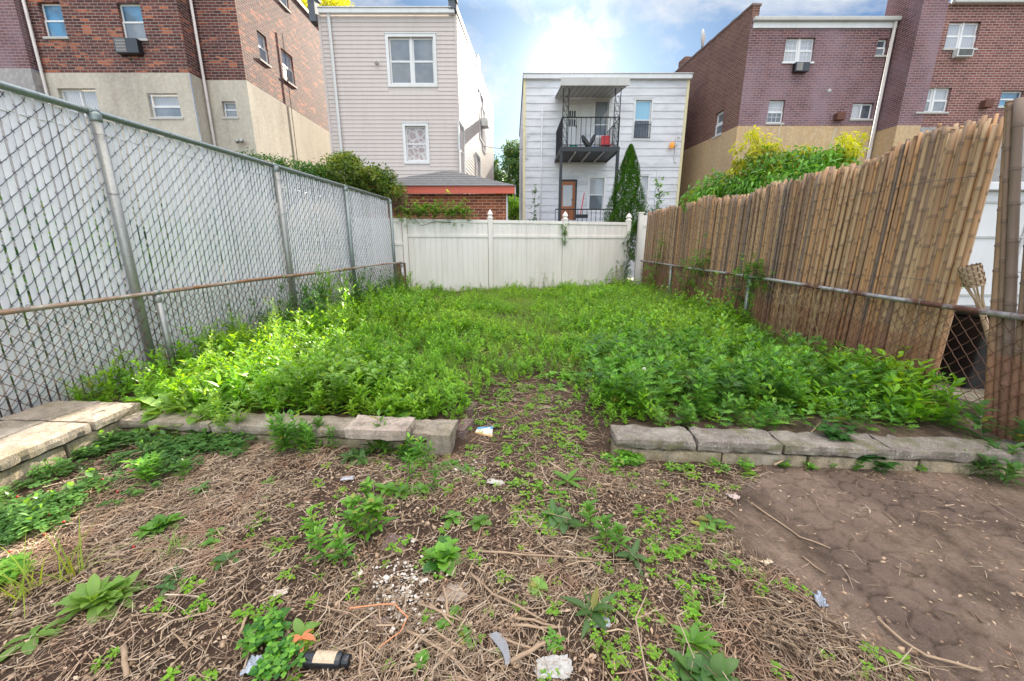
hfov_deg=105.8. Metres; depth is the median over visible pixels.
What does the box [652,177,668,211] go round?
climbing vine
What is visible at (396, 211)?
bramble
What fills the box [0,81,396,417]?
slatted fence
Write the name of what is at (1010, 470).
corner weed
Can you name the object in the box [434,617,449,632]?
rosette weed
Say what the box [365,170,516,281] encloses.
brick garage
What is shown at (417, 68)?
window
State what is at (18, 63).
brick building
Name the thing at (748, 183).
fruit tree
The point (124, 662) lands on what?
stick
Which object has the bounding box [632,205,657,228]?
climbing vine
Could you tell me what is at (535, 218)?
climbing vine
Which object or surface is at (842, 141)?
fruit tree shoots
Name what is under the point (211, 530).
rosette weed
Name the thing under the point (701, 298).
tall weed
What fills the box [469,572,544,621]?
stick
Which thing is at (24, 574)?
grass tuft
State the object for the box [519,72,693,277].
clapboard house
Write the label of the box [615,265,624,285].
fence weed
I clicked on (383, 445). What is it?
wall weed
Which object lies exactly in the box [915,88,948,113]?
window
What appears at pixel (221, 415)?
wall weed
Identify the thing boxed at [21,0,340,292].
brick building
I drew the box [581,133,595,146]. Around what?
folded stroller
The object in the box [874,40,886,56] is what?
window
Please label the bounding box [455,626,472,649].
rosette weed
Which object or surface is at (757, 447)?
block wall
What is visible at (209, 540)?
rosette weed
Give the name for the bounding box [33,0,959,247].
sky
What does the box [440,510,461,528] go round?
rosette weed
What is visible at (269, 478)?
rosette weed
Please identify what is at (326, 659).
plastic bottle
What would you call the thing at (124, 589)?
rosette weed
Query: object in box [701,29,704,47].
satellite dish
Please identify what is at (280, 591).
paper scrap
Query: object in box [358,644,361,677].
stick
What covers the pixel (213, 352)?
tall weed
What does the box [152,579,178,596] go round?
rosette weed
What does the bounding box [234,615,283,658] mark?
clover clump
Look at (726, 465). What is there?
seedling
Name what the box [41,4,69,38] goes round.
window
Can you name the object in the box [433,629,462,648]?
stick
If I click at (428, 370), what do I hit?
weed bank
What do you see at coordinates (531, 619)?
stick
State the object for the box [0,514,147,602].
grass tuft
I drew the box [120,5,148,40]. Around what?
window
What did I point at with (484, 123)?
air conditioner
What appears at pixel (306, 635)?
seedling
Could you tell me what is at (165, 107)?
window
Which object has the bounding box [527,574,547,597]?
rosette weed
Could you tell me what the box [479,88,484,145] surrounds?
window
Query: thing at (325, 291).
fence weed
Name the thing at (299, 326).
tall weed
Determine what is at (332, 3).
street tree
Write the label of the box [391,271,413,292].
fence weed
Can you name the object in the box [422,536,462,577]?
rosette weed
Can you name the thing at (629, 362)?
mugwort bank
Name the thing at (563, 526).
rosette weed
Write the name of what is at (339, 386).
wall weed
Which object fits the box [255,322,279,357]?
tall weed
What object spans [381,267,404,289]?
fence weed
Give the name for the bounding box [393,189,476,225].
climbing vine
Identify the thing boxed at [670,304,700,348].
tall weed
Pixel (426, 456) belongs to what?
leafy shoot
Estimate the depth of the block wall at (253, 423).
3.35 m
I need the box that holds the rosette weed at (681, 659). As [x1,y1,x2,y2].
[666,648,712,680]
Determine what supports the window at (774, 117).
in the brick building at (744, 79)
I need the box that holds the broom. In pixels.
[576,193,587,217]
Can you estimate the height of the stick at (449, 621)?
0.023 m
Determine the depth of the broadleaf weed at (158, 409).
3.57 m
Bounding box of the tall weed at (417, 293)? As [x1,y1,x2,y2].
[411,287,423,310]
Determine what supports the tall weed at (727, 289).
on the ground at (950, 577)
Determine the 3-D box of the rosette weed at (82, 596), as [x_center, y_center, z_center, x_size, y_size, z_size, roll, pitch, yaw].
[-1.949,1.197,1.811,0.301,0.123,0.266,0,14,0]
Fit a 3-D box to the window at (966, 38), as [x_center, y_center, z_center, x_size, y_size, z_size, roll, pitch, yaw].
[17.575,-11.886,15.163,1.348,0.979,0.194,0,14,0]
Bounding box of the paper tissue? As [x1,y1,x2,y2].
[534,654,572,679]
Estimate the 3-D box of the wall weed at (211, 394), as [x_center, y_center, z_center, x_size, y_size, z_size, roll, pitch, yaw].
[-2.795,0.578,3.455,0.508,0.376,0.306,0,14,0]
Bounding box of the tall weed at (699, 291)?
[692,279,707,304]
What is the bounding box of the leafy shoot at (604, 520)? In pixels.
[589,514,618,539]
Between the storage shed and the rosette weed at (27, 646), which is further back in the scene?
the storage shed
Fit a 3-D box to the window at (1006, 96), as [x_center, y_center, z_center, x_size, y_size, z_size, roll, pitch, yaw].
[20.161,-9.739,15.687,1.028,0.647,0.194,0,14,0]
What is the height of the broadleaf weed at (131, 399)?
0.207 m
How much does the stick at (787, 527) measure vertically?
0.018 m
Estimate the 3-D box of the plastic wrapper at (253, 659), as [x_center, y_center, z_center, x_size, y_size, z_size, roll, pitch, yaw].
[-1.035,1.293,1.548,0.069,0.022,0.077,0,14,0]
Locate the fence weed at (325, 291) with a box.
[308,264,356,311]
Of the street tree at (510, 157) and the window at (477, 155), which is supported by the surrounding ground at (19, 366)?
the street tree at (510, 157)
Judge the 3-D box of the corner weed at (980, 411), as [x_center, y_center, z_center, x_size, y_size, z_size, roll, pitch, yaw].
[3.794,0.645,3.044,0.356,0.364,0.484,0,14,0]
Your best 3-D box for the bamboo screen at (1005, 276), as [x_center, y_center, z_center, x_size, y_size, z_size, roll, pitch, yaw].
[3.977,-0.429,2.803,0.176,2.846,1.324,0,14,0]
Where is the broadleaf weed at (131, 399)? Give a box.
[121,388,170,408]
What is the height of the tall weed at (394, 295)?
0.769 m
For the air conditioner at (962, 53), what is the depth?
15.07 m
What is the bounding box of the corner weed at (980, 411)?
[953,393,1023,447]
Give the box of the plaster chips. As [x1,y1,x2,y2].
[358,458,504,649]
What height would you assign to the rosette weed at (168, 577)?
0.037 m
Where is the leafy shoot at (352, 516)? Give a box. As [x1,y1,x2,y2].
[342,507,367,539]
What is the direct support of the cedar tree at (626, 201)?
on the surrounding ground at (19, 366)
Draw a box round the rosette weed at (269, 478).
[261,476,277,483]
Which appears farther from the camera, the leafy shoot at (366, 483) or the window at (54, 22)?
the window at (54, 22)
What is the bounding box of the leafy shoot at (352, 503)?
[332,492,360,527]
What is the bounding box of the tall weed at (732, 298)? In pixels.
[725,296,739,321]
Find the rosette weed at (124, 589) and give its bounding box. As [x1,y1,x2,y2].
[83,570,149,620]
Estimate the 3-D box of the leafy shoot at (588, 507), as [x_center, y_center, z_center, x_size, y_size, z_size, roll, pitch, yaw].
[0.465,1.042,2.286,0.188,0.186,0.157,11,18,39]
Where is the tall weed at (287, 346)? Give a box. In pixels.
[272,338,295,373]
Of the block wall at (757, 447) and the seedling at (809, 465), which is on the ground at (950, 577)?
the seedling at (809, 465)
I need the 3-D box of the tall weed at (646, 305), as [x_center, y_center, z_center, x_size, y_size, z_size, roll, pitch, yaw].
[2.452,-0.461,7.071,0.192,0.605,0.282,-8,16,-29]
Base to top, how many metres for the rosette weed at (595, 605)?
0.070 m
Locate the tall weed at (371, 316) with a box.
[369,308,374,334]
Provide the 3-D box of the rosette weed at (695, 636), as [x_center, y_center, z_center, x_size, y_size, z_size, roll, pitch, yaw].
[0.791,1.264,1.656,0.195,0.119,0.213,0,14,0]
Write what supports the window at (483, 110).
in the clapboard house at (406, 93)
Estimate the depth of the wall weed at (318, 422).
3.22 m
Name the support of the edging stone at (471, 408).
on the ground at (950, 577)
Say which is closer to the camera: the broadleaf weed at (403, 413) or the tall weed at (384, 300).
the broadleaf weed at (403, 413)
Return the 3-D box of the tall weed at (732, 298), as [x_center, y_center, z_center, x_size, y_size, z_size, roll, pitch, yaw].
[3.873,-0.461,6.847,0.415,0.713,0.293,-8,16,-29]
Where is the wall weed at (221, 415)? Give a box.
[202,399,250,435]
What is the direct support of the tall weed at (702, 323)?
on the ground at (950, 577)
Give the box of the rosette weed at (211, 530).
[204,527,224,536]
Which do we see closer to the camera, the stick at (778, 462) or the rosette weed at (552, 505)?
the rosette weed at (552, 505)
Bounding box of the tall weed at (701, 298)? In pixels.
[694,289,714,328]
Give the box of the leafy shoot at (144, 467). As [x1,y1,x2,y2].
[119,447,193,490]
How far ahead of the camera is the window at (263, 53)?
14.81 m
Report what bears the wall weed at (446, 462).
on the ground at (950, 577)
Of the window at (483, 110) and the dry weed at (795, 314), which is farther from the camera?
the window at (483, 110)
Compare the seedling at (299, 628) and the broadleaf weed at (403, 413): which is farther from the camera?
the broadleaf weed at (403, 413)
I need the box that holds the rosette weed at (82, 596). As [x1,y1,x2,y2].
[51,573,125,628]
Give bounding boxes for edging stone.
[456,419,473,439]
[463,401,477,415]
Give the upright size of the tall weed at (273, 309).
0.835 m
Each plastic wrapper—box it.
[239,655,262,675]
[591,616,610,627]
[811,590,828,607]
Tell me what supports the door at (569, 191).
in the clapboard house at (645, 113)
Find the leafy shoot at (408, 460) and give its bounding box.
[397,452,419,482]
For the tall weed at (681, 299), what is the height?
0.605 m
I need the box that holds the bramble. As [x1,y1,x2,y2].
[385,186,412,223]
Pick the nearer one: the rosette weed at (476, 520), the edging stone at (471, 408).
the rosette weed at (476, 520)
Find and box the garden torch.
[957,263,988,342]
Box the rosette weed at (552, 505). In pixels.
[538,498,569,529]
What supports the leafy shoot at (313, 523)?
on the ground at (950, 577)
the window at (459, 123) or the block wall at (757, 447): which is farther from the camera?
the window at (459, 123)
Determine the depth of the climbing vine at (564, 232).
13.70 m
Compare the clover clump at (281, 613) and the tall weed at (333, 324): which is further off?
the tall weed at (333, 324)
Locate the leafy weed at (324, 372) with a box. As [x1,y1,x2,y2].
[245,347,410,415]
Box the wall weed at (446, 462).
[439,459,476,474]
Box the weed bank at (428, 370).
[60,306,496,418]
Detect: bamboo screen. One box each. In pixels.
[641,113,1003,396]
[982,97,1023,441]
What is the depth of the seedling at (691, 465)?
2.94 m
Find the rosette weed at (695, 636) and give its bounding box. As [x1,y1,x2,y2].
[671,622,723,656]
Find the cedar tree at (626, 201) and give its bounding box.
[601,143,647,261]
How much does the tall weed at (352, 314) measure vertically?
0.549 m
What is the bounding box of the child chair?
[601,136,611,146]
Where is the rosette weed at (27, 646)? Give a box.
[0,618,64,661]
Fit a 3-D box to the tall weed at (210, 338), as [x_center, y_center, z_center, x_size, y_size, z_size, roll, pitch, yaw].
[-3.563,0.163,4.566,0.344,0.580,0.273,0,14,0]
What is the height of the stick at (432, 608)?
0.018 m
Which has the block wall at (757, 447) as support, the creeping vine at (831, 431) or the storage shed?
the creeping vine at (831, 431)
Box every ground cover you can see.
[0,427,258,550]
[91,370,916,680]
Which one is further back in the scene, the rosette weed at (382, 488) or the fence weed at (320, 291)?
the fence weed at (320, 291)
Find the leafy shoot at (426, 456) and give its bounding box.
[417,440,436,468]
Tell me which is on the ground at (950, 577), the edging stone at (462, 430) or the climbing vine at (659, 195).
the edging stone at (462, 430)
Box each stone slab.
[343,415,416,440]
[931,380,984,417]
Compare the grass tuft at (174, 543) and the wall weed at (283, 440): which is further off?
the wall weed at (283, 440)
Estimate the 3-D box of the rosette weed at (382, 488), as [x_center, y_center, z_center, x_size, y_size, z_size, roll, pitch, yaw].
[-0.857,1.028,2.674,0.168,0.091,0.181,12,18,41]
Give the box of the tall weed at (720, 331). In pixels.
[702,313,734,378]
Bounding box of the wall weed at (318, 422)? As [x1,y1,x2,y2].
[297,416,341,448]
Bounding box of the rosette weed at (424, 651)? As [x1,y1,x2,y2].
[415,648,431,668]
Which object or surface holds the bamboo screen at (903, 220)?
on the ground at (950, 577)
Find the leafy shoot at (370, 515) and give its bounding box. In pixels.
[356,498,384,541]
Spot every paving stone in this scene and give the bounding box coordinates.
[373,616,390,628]
[380,533,410,554]
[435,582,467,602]
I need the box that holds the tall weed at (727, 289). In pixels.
[706,270,732,312]
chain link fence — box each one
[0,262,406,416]
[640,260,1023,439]
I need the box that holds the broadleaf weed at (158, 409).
[137,384,250,444]
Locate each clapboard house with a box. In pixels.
[307,0,493,266]
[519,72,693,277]
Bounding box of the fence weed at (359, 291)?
[340,266,371,312]
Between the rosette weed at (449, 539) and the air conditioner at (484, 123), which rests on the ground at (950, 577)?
the rosette weed at (449, 539)
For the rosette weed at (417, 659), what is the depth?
1.57 m
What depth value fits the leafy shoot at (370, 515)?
2.26 m
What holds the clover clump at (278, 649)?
on the ground at (950, 577)
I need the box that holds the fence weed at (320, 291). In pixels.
[292,276,328,316]
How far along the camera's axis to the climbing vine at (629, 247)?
14.44 m
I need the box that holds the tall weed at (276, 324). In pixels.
[266,317,295,360]
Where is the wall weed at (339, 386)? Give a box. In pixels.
[327,373,346,403]
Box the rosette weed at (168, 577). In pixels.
[160,565,184,583]
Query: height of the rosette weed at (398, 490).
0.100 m
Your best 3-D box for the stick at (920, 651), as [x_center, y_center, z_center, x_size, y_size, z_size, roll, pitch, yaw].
[1.717,1.281,1.609,0.086,0.016,0.309,-12,18,-41]
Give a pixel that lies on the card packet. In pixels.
(488, 430)
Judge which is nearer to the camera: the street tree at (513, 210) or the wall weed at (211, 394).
the wall weed at (211, 394)
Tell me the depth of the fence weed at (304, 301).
6.57 m
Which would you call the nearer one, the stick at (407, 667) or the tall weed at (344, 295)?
the stick at (407, 667)
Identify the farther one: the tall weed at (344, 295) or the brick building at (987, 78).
the brick building at (987, 78)
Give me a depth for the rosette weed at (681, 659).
1.54 m
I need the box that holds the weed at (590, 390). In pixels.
[585,385,594,393]
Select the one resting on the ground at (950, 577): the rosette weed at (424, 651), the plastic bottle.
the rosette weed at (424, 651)
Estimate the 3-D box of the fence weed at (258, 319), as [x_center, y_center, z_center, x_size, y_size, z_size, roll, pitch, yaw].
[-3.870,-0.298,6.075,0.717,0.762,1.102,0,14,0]
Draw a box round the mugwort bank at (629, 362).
[569,319,970,432]
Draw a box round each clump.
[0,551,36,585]
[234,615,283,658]
[247,635,300,680]
[254,606,292,646]
[258,634,314,679]
[541,625,564,649]
[600,449,645,467]
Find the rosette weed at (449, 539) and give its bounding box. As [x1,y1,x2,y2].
[432,535,461,563]
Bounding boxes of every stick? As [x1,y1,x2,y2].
[119,644,129,678]
[237,610,249,636]
[349,603,407,647]
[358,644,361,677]
[400,663,417,671]
[405,629,467,674]
[418,602,459,620]
[428,602,452,625]
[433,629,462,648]
[441,583,448,613]
[469,549,589,559]
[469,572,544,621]
[500,636,530,648]
[509,639,550,663]
[511,623,562,628]
[515,616,554,626]
[751,502,829,548]
[773,422,820,465]
[802,556,825,572]
[876,617,982,671]
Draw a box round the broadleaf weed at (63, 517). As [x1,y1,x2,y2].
[0,488,89,547]
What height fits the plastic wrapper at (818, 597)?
0.035 m
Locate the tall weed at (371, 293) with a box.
[362,280,377,312]
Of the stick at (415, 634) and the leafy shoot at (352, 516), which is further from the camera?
the leafy shoot at (352, 516)
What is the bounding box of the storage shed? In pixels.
[784,182,1023,309]
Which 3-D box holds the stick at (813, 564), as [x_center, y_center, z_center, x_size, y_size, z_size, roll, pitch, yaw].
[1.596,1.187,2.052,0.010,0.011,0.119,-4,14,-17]
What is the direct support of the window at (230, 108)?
in the brick building at (258, 63)
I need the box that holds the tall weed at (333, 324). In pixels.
[314,295,346,363]
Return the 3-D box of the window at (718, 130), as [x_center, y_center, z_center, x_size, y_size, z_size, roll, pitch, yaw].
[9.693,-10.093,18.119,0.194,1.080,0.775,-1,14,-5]
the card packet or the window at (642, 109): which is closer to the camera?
the card packet
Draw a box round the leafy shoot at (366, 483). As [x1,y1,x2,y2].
[356,476,375,508]
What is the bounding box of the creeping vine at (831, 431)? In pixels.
[813,423,903,473]
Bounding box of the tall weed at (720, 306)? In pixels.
[712,298,731,335]
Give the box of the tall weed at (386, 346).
[380,336,392,366]
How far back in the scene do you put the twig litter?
1.98 m
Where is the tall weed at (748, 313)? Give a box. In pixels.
[741,281,756,325]
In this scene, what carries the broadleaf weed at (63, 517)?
on the ground at (950, 577)
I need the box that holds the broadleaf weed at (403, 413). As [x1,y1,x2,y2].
[380,391,439,419]
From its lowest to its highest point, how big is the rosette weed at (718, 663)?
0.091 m
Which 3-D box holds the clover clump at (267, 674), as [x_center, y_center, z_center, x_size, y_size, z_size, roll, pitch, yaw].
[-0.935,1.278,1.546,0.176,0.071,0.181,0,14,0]
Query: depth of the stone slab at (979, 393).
3.71 m
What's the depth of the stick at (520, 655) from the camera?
1.60 m
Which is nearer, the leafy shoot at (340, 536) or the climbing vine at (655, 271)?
the leafy shoot at (340, 536)
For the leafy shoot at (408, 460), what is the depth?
2.77 m
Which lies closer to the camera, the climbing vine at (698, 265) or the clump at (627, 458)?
the clump at (627, 458)
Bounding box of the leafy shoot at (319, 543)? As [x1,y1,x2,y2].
[304,525,336,560]
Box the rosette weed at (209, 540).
[200,536,219,548]
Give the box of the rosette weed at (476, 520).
[468,514,491,531]
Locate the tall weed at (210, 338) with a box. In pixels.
[197,330,221,370]
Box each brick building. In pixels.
[0,0,90,293]
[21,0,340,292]
[675,3,901,206]
[870,0,1023,181]
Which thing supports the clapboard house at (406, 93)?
on the surrounding ground at (19, 366)
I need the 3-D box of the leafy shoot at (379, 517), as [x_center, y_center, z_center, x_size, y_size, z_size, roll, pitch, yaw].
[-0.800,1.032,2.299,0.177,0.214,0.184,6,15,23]
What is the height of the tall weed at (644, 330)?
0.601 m
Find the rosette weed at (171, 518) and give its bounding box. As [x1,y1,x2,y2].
[147,512,186,538]
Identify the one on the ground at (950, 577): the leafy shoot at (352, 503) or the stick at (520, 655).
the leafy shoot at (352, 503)
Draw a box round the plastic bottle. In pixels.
[302,650,351,669]
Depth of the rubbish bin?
3.82 m
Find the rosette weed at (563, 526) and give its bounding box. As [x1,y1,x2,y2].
[547,511,580,533]
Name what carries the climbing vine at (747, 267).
attached to the chain link fence at (994, 313)
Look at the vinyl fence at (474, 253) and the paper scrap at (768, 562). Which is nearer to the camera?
the paper scrap at (768, 562)
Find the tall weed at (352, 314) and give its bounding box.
[349,307,356,323]
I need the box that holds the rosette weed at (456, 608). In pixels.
[449,605,463,619]
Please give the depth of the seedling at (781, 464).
2.95 m
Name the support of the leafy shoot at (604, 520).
on the ground at (950, 577)
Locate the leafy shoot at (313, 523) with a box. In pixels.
[299,505,337,546]
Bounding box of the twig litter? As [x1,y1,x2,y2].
[0,373,1023,680]
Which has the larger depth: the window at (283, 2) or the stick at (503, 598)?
the window at (283, 2)
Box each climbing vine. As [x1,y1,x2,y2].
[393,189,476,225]
[411,215,451,225]
[529,184,539,220]
[560,224,570,245]
[621,224,637,283]
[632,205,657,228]
[644,231,665,287]
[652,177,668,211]
[660,232,711,297]
[721,253,775,315]
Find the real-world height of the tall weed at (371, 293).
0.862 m
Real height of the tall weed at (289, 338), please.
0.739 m
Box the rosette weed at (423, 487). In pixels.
[410,482,429,497]
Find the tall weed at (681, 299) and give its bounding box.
[676,291,687,306]
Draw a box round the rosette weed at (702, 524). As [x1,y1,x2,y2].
[691,520,715,534]
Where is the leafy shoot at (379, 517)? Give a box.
[363,493,399,533]
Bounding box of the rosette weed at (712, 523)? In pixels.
[696,514,725,530]
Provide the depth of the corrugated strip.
1.62 m
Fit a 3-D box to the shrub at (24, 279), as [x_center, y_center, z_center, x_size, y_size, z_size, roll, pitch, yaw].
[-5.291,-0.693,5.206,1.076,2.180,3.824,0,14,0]
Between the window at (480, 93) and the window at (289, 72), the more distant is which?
the window at (480, 93)
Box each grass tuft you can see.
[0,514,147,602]
[0,535,64,619]
[138,528,194,560]
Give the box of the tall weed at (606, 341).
[597,323,615,361]
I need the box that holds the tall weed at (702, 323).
[697,311,711,339]
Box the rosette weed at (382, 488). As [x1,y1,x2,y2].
[374,482,394,498]
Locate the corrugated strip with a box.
[489,631,509,664]
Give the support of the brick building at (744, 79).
on the surrounding ground at (19, 366)
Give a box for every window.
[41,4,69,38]
[61,90,99,117]
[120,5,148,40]
[149,95,183,119]
[222,103,238,118]
[257,32,271,68]
[278,0,290,13]
[281,49,297,88]
[384,32,437,86]
[401,122,429,163]
[457,120,465,173]
[475,152,480,176]
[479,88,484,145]
[482,106,485,153]
[586,175,606,212]
[592,97,611,145]
[632,97,654,140]
[638,173,650,210]
[711,111,723,138]
[765,101,783,124]
[782,38,813,63]
[849,104,873,120]
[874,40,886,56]
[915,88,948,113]
[942,22,977,50]
[997,92,1020,107]
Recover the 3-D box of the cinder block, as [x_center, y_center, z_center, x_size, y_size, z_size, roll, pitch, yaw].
[-0.585,0.815,3.284,0.200,0.182,0.299,1,14,6]
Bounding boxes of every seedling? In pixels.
[286,629,315,652]
[287,618,321,645]
[666,461,684,471]
[683,461,695,469]
[706,457,721,466]
[718,463,730,473]
[736,457,753,469]
[775,459,790,467]
[802,460,818,470]
[852,458,865,470]
[913,463,928,471]
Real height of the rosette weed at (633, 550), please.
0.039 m
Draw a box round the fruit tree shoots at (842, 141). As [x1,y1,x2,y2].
[725,125,869,178]
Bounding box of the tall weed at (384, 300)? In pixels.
[376,292,391,316]
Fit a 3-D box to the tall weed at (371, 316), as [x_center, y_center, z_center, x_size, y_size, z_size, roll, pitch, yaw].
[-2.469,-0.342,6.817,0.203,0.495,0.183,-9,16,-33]
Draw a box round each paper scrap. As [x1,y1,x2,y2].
[272,588,288,596]
[341,475,353,480]
[486,478,503,485]
[724,492,739,499]
[762,558,772,565]
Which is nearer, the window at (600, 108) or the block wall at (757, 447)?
the block wall at (757, 447)
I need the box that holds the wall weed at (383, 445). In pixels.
[359,410,397,455]
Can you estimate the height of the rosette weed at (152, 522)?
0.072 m
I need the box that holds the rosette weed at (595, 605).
[560,585,617,639]
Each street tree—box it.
[301,0,354,7]
[493,139,519,204]
[508,196,518,219]
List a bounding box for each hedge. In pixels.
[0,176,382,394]
[227,147,332,294]
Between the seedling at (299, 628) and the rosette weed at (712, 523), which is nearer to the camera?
the seedling at (299, 628)
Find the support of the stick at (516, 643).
on the twig litter
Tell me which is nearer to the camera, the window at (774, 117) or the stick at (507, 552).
the stick at (507, 552)
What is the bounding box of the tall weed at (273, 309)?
[264,297,283,331]
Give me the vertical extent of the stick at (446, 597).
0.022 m
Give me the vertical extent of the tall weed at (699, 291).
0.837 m
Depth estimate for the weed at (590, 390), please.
4.13 m
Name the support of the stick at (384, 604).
on the twig litter
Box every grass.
[71,275,968,428]
[573,280,814,351]
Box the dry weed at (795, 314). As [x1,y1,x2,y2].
[766,285,845,357]
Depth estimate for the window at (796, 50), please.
16.19 m
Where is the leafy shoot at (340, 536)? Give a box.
[326,522,355,567]
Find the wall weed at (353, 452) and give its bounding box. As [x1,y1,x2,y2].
[340,446,373,467]
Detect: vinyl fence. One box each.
[352,218,403,291]
[402,210,631,291]
[633,212,647,284]
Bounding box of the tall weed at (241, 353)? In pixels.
[230,342,248,371]
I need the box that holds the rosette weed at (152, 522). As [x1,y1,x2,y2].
[131,517,169,543]
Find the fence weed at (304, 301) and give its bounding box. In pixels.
[248,275,325,327]
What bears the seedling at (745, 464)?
on the ground at (950, 577)
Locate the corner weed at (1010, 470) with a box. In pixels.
[944,430,1023,489]
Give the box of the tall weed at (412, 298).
[405,284,422,318]
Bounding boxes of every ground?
[0,262,633,397]
[0,283,1023,680]
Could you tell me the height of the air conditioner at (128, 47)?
0.439 m
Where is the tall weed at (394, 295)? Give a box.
[388,288,402,318]
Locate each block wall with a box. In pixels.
[0,401,141,495]
[116,408,436,449]
[610,424,1023,475]
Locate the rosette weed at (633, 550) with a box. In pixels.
[615,538,650,577]
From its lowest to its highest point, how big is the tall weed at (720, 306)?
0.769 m
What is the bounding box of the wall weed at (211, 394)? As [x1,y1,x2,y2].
[174,385,227,427]
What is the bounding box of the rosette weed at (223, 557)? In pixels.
[211,549,242,572]
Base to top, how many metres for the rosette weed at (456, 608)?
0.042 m
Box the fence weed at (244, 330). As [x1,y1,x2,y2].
[201,310,273,358]
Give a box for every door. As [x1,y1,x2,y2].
[561,179,576,219]
[563,102,580,146]
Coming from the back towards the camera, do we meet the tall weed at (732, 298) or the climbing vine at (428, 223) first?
the climbing vine at (428, 223)
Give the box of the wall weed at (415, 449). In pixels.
[392,432,427,461]
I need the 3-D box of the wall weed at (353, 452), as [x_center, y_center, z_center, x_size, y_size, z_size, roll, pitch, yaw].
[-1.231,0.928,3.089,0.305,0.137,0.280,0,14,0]
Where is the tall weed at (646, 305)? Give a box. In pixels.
[642,300,654,321]
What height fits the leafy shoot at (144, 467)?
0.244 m
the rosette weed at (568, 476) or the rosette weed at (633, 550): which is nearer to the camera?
the rosette weed at (633, 550)
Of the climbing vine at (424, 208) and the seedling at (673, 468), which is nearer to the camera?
the seedling at (673, 468)
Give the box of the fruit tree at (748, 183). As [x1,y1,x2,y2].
[677,144,862,219]
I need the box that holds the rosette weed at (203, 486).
[186,479,213,495]
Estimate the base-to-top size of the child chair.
0.751 m
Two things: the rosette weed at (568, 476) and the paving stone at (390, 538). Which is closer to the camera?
the paving stone at (390, 538)
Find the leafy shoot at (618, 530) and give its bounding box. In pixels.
[606,521,633,551]
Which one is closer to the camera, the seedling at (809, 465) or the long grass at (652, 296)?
the seedling at (809, 465)
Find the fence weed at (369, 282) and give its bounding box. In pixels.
[361,268,385,294]
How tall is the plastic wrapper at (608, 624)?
0.017 m
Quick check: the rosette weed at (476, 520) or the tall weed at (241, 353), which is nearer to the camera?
the rosette weed at (476, 520)
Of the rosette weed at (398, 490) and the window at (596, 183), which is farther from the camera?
the window at (596, 183)
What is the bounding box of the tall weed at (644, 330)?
[638,318,653,343]
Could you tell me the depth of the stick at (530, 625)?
1.70 m
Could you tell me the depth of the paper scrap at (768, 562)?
2.07 m
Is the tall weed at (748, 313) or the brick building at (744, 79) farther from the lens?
the brick building at (744, 79)
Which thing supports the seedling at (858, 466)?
on the ground at (950, 577)
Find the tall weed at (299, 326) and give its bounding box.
[287,307,305,352]
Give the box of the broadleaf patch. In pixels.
[75,284,897,411]
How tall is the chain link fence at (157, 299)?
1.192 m
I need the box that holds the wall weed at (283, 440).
[262,409,316,453]
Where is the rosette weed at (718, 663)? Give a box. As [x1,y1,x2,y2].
[677,649,739,680]
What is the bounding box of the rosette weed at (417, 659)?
[413,654,427,674]
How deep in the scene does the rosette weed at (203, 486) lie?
2.67 m
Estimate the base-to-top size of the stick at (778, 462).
0.154 m
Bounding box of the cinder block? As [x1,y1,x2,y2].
[426,419,457,454]
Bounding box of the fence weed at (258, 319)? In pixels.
[220,303,289,338]
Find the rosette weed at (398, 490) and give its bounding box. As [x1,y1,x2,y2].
[387,483,410,500]
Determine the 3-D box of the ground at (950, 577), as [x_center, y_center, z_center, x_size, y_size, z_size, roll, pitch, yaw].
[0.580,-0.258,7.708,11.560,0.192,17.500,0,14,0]
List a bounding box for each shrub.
[0,205,224,351]
[305,149,407,217]
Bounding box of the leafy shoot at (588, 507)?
[571,500,602,528]
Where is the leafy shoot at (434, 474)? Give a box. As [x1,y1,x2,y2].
[427,463,445,488]
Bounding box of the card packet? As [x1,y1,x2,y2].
[475,426,492,436]
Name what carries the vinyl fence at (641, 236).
on the ground at (950, 577)
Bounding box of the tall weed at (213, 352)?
[203,340,229,374]
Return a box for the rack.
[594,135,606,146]
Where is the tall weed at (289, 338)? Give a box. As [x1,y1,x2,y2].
[277,320,301,368]
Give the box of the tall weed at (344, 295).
[334,284,357,328]
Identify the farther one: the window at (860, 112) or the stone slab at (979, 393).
the window at (860, 112)
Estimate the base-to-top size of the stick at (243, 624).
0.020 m
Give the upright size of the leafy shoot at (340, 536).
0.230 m
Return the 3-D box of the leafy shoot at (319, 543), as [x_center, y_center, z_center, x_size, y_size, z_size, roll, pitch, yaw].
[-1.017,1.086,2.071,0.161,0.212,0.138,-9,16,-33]
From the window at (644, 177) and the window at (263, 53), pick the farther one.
the window at (644, 177)
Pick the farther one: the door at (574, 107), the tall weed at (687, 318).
the door at (574, 107)
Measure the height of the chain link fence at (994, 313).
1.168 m
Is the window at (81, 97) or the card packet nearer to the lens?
the card packet
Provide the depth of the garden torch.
3.40 m
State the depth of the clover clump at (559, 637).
1.64 m
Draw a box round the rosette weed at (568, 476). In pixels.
[549,468,587,488]
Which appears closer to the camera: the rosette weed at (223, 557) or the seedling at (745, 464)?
the rosette weed at (223, 557)
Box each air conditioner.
[113,38,143,55]
[481,118,488,128]
[792,62,809,72]
[951,48,974,58]
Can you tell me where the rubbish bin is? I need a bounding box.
[937,305,1017,387]
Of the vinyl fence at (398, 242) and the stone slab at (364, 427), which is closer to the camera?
the stone slab at (364, 427)

